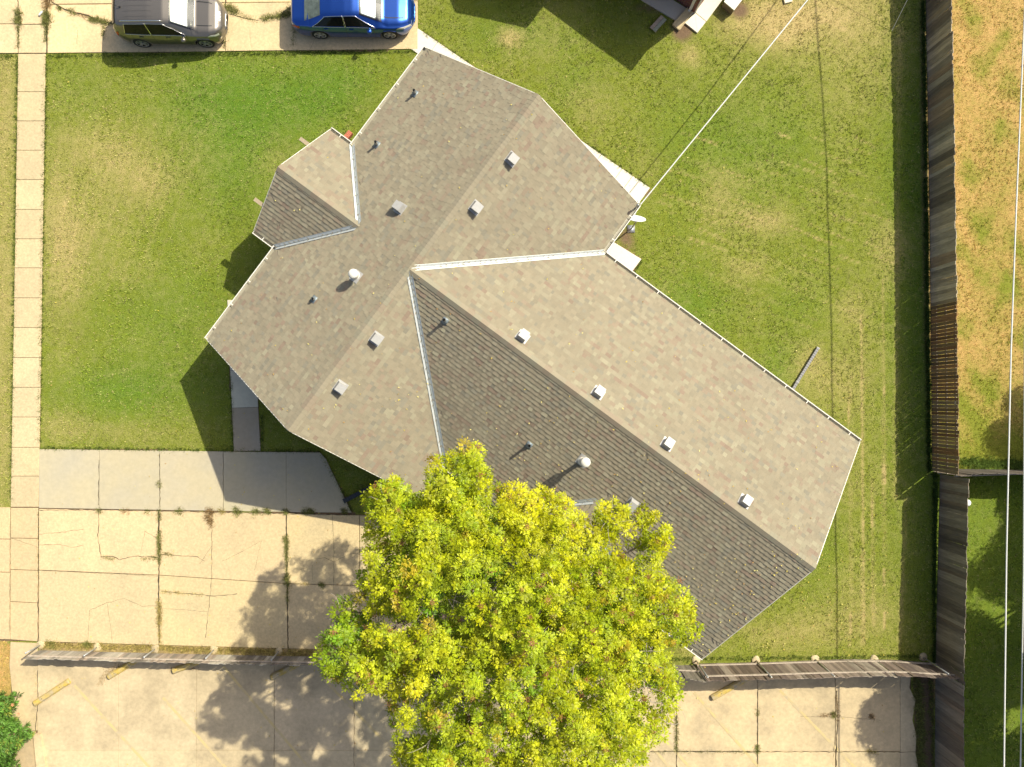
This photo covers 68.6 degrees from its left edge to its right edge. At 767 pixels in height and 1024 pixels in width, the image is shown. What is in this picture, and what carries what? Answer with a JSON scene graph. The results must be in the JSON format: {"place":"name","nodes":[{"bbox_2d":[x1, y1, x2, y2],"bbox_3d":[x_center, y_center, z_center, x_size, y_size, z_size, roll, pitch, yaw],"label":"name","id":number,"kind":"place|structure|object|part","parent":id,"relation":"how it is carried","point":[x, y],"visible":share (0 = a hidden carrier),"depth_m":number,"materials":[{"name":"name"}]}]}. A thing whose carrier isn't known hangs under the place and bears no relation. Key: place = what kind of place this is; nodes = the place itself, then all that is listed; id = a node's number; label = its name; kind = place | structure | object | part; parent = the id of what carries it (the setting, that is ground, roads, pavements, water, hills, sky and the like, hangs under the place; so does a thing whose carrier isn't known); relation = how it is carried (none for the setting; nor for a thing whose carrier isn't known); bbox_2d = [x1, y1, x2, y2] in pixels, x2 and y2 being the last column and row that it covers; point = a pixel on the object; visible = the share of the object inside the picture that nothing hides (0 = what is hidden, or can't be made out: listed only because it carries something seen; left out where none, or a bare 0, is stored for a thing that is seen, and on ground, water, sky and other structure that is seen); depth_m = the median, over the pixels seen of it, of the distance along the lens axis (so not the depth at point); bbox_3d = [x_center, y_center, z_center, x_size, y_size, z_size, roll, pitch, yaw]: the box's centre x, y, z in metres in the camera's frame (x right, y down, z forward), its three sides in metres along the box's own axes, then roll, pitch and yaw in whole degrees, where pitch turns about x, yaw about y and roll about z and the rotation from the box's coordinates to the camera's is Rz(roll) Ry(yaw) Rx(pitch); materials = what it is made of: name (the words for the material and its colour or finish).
{"place":"outdoors","nodes":[
{"label":"outdoors","id":0,"kind":"place"},
{"bbox_2d":[11,54,45,506],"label":"sidewalk","id":1,"kind":"structure","parent":0,"point":[28,256],"depth_m":29.88,"materials":[{"name":"concrete"}]},
{"bbox_2d":[39,449,351,512],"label":"new driveway","id":2,"kind":"structure","parent":0,"point":[120,479],"depth_m":29.77,"materials":[{"name":"concrete"}]},
{"bbox_2d":[0,0,417,53],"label":"driveway","id":3,"kind":"structure","parent":0,"point":[67,32],"depth_m":30.15,"materials":[{"name":"concrete"}]},
{"bbox_2d":[112,0,227,47],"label":"parked suv","id":4,"kind":"object","parent":3,"relation":"on","point":[149,23],"visible":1,"depth_m":29.03,"materials":[{"name":"grey metal"}]},
{"bbox_3d":[-14.491,-13.619,28.846,0.950,0.431,0.161,0,89,-1],"label":"side window","id":5,"kind":"part","parent":4,"relation":"part of","materials":[{"name":"black glass"}]},
{"bbox_3d":[-13.357,-13.617,28.900,1.320,0.523,0.161,0,89,-1],"label":"side window","id":6,"kind":"part","parent":4,"relation":"part of","materials":[{"name":"black glass"}]},
{"bbox_2d":[291,0,415,38],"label":"parked sedan","id":7,"kind":"object","parent":3,"relation":"on","point":[324,19],"visible":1,"depth_m":29.23,"materials":[{"name":"blue paint"}]},
{"bbox_3d":[-7.156,-14.017,29.063,1.220,0.327,0.206,0,89,-1],"label":"side window","id":8,"kind":"part","parent":7,"relation":"part of","materials":[{"name":"black glass"}]},
{"bbox_3d":[-5.926,-14.022,29.112,1.160,0.408,0.233,0,89,-1],"label":"side window","id":9,"kind":"part","parent":7,"relation":"part of","materials":[{"name":"black glass"}]},
{"bbox_2d":[227,300,260,450],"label":"path","id":10,"kind":"structure","parent":0,"point":[246,428],"depth_m":29.85,"materials":[{"name":"concrete"}]},
{"bbox_2d":[0,0,1023,766],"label":"ground","id":11,"kind":"structure","parent":0,"point":[540,48],"depth_m":30.18,"materials":[{"name":"green plant"}]},
{"bbox_2d":[0,690,36,766],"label":"flowering bush","id":12,"kind":"object","parent":11,"relation":"on","point":[9,724],"visible":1,"depth_m":28.80,"materials":[{"name":"green plant"}]},
{"bbox_2d":[33,733,46,766],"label":"kerb","id":13,"kind":"structure","parent":11,"relation":"on","point":[40,758],"depth_m":29.40,"materials":[{"name":"concrete"}]},
{"bbox_2d":[0,507,431,650],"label":"parking pad","id":14,"kind":"object","parent":11,"relation":"on","point":[64,607],"visible":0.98,"depth_m":29.68,"materials":[{"name":"concrete"}]},
{"bbox_2d":[39,642,606,661],"bbox_3d":[-7.095,10.876,29.693,23.187,0.001,0.665,2,89,0],"label":"dry soil strip","id":15,"kind":"object","parent":11,"relation":"on","point":[168,652],"visible":0.22,"depth_m":29.65,"materials":[{"name":"brown soil"}]},
{"bbox_2d":[342,481,379,503],"bbox_3d":[-5.968,4.307,29.779,1.601,0.123,0.190,-27,89,-1],"label":"downspout extension","id":16,"kind":"object","parent":11,"relation":"on","point":[352,496],"visible":0.74,"depth_m":29.73,"materials":[{"name":"metal"}]},
{"bbox_2d":[24,641,705,681],"bbox_3d":[-5.741,10.688,28.917,26.032,2.007,0.431,2,89,-1],"label":"wooden fence","id":17,"kind":"object","parent":11,"relation":"on","point":[691,672],"visible":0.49,"depth_m":29.09,"materials":[{"name":"grey wood"}]},
{"bbox_2d":[1,642,917,766],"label":"parking lot","id":18,"kind":"structure","parent":11,"relation":"on","point":[143,714],"depth_m":29.62,"materials":[{"name":"concrete"}]},
{"bbox_2d":[33,678,70,705],"bbox_3d":[-18.097,12.142,29.474,1.628,0.138,0.230,-33,89,-1],"label":"wheel stop","id":19,"kind":"object","parent":18,"relation":"on","point":[51,692],"visible":1,"depth_m":29.42,"materials":[{"name":"yellow paint"}]},
{"bbox_2d":[106,660,137,678],"bbox_3d":[-15.351,11.223,29.519,1.305,0.138,0.230,-31,89,-1],"label":"wheel stop","id":20,"kind":"object","parent":18,"relation":"on","point":[119,670],"visible":0.86,"depth_m":29.46,"materials":[{"name":"yellow paint"}]},
{"bbox_2d":[172,662,198,673],"bbox_3d":[-12.874,11.153,29.544,1.066,0.138,0.230,-20,89,-1],"label":"wheel stop","id":21,"kind":"object","parent":18,"relation":"on","point":[180,668],"visible":0.87,"depth_m":29.49,"materials":[{"name":"yellow paint"}]},
{"bbox_2d":[270,666,298,679],"bbox_3d":[-8.902,11.295,29.578,1.370,0.138,0.230,-27,89,-1],"label":"wheel stop","id":22,"kind":"object","parent":18,"relation":"on","point":[280,672],"visible":0.74,"depth_m":29.52,"materials":[{"name":"yellow paint"}]},
{"bbox_2d":[710,680,748,700],"bbox_3d":[8.670,12.056,29.725,1.738,0.138,0.230,-29,89,-1],"label":"wheel stop","id":23,"kind":"object","parent":18,"relation":"on","point":[725,689],"visible":0.81,"depth_m":29.67,"materials":[{"name":"yellow paint"}]},
{"bbox_2d":[50,60,906,764],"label":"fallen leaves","id":24,"kind":"object","parent":11,"relation":"on","point":[524,460],"visible":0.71,"depth_m":26.82,"materials":[{"name":"brown plant"}]},
{"bbox_2d":[309,436,706,766],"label":"tree","id":25,"kind":"object","parent":11,"relation":"on","point":[519,622],"visible":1,"depth_m":20.71,"materials":[{"name":"green plant"}]},
{"bbox_2d":[0,0,1022,766],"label":"weeds","id":26,"kind":"object","parent":11,"relation":"on","point":[990,464],"visible":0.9,"depth_m":29.94,"materials":[{"name":"green plant"}]},
{"bbox_2d":[411,29,648,270],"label":"walkway","id":27,"kind":"structure","parent":11,"relation":"on","point":[637,190],"depth_m":30.20,"materials":[{"name":"concrete"}]},
{"bbox_2d":[204,46,861,659],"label":"house","id":28,"kind":"structure","parent":11,"relation":"on","point":[424,192],"depth_m":25.97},
{"bbox_2d":[627,201,645,232],"bbox_3d":[4.739,-6.311,29.097,0.697,2.388,0.816,37,89,0],"label":"satellite dish","id":29,"kind":"object","parent":28,"relation":"attached to","point":[636,219],"visible":0.83,"depth_m":28.45,"materials":[{"name":"grey metal"}]},
{"bbox_2d":[640,0,807,204],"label":"service cable","id":30,"kind":"object","parent":28,"relation":"attached to","point":[724,101],"visible":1,"depth_m":27.04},
{"bbox_2d":[650,15,665,31],"bbox_3d":[5.905,-14.535,30.327,0.300,0.102,0.682,42,89,0],"label":"wooden board","id":31,"kind":"object","parent":11,"relation":"on","point":[660,21],"visible":1,"depth_m":30.28,"materials":[{"name":"wood"}]},
{"bbox_2d":[641,0,721,32],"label":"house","id":32,"kind":"structure","parent":11,"relation":"on","point":[674,10],"depth_m":30.35,"materials":[{"name":"concrete"}]},
{"bbox_2d":[672,7,692,30],"bbox_3d":[6.901,-14.725,30.299,0.390,0.195,0.879,39,89,0],"label":"splash block","id":33,"kind":"object","parent":11,"relation":"on","point":[681,20],"depth_m":30.27,"materials":[{"name":"concrete"}]},
{"bbox_2d":[676,0,703,12],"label":"brick house","id":34,"kind":"structure","parent":11,"relation":"on","point":[693,5],"depth_m":30.06,"materials":[{"name":"brown brick"}]},
{"bbox_2d":[722,0,741,14],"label":"doorstep","id":35,"kind":"object","parent":11,"relation":"on","point":[729,6],"visible":1,"depth_m":29.98,"materials":[{"name":"concrete"}]},
{"bbox_2d":[792,347,819,389],"bbox_3d":[11.691,-0.491,30.055,0.123,0.112,2.243,32,89,0],"label":"downspout extension","id":36,"kind":"object","parent":11,"relation":"on","point":[811,358],"visible":0.85,"depth_m":30.02,"materials":[{"name":"grey plastic"}]},
{"bbox_2d":[692,653,959,681],"bbox_3d":[11.984,10.936,29.030,9.631,2.101,0.442,0,89,-1],"label":"wooden fence","id":37,"kind":"object","parent":11,"relation":"on","point":[814,667],"visible":1,"depth_m":28.90,"materials":[{"name":"brown wood"}]},
{"bbox_2d":[925,0,959,475],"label":"wooden fence","id":38,"kind":"object","parent":11,"relation":"on","point":[941,147],"visible":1,"depth_m":29.33,"materials":[{"name":"brown wood"}]},
{"bbox_2d":[935,474,968,766],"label":"wooden fence","id":39,"kind":"object","parent":11,"relation":"on","point":[951,623],"visible":0.98,"depth_m":28.94,"materials":[{"name":"brown wood"}]},
{"bbox_2d":[933,469,1022,476],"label":"wooden fence","id":40,"kind":"object","parent":11,"relation":"on","point":[974,472],"visible":0.77,"depth_m":28.78,"materials":[{"name":"grey wood"}]},
{"bbox_2d":[1003,15,1023,766],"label":"power line","id":41,"kind":"object","parent":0,"point":[1010,394],"visible":1,"depth_m":25.25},
{"bbox_2d":[1020,395,1023,766],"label":"power line","id":42,"kind":"object","parent":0,"point":[1022,602],"visible":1,"depth_m":26.96,"materials":[{"name":"black"}]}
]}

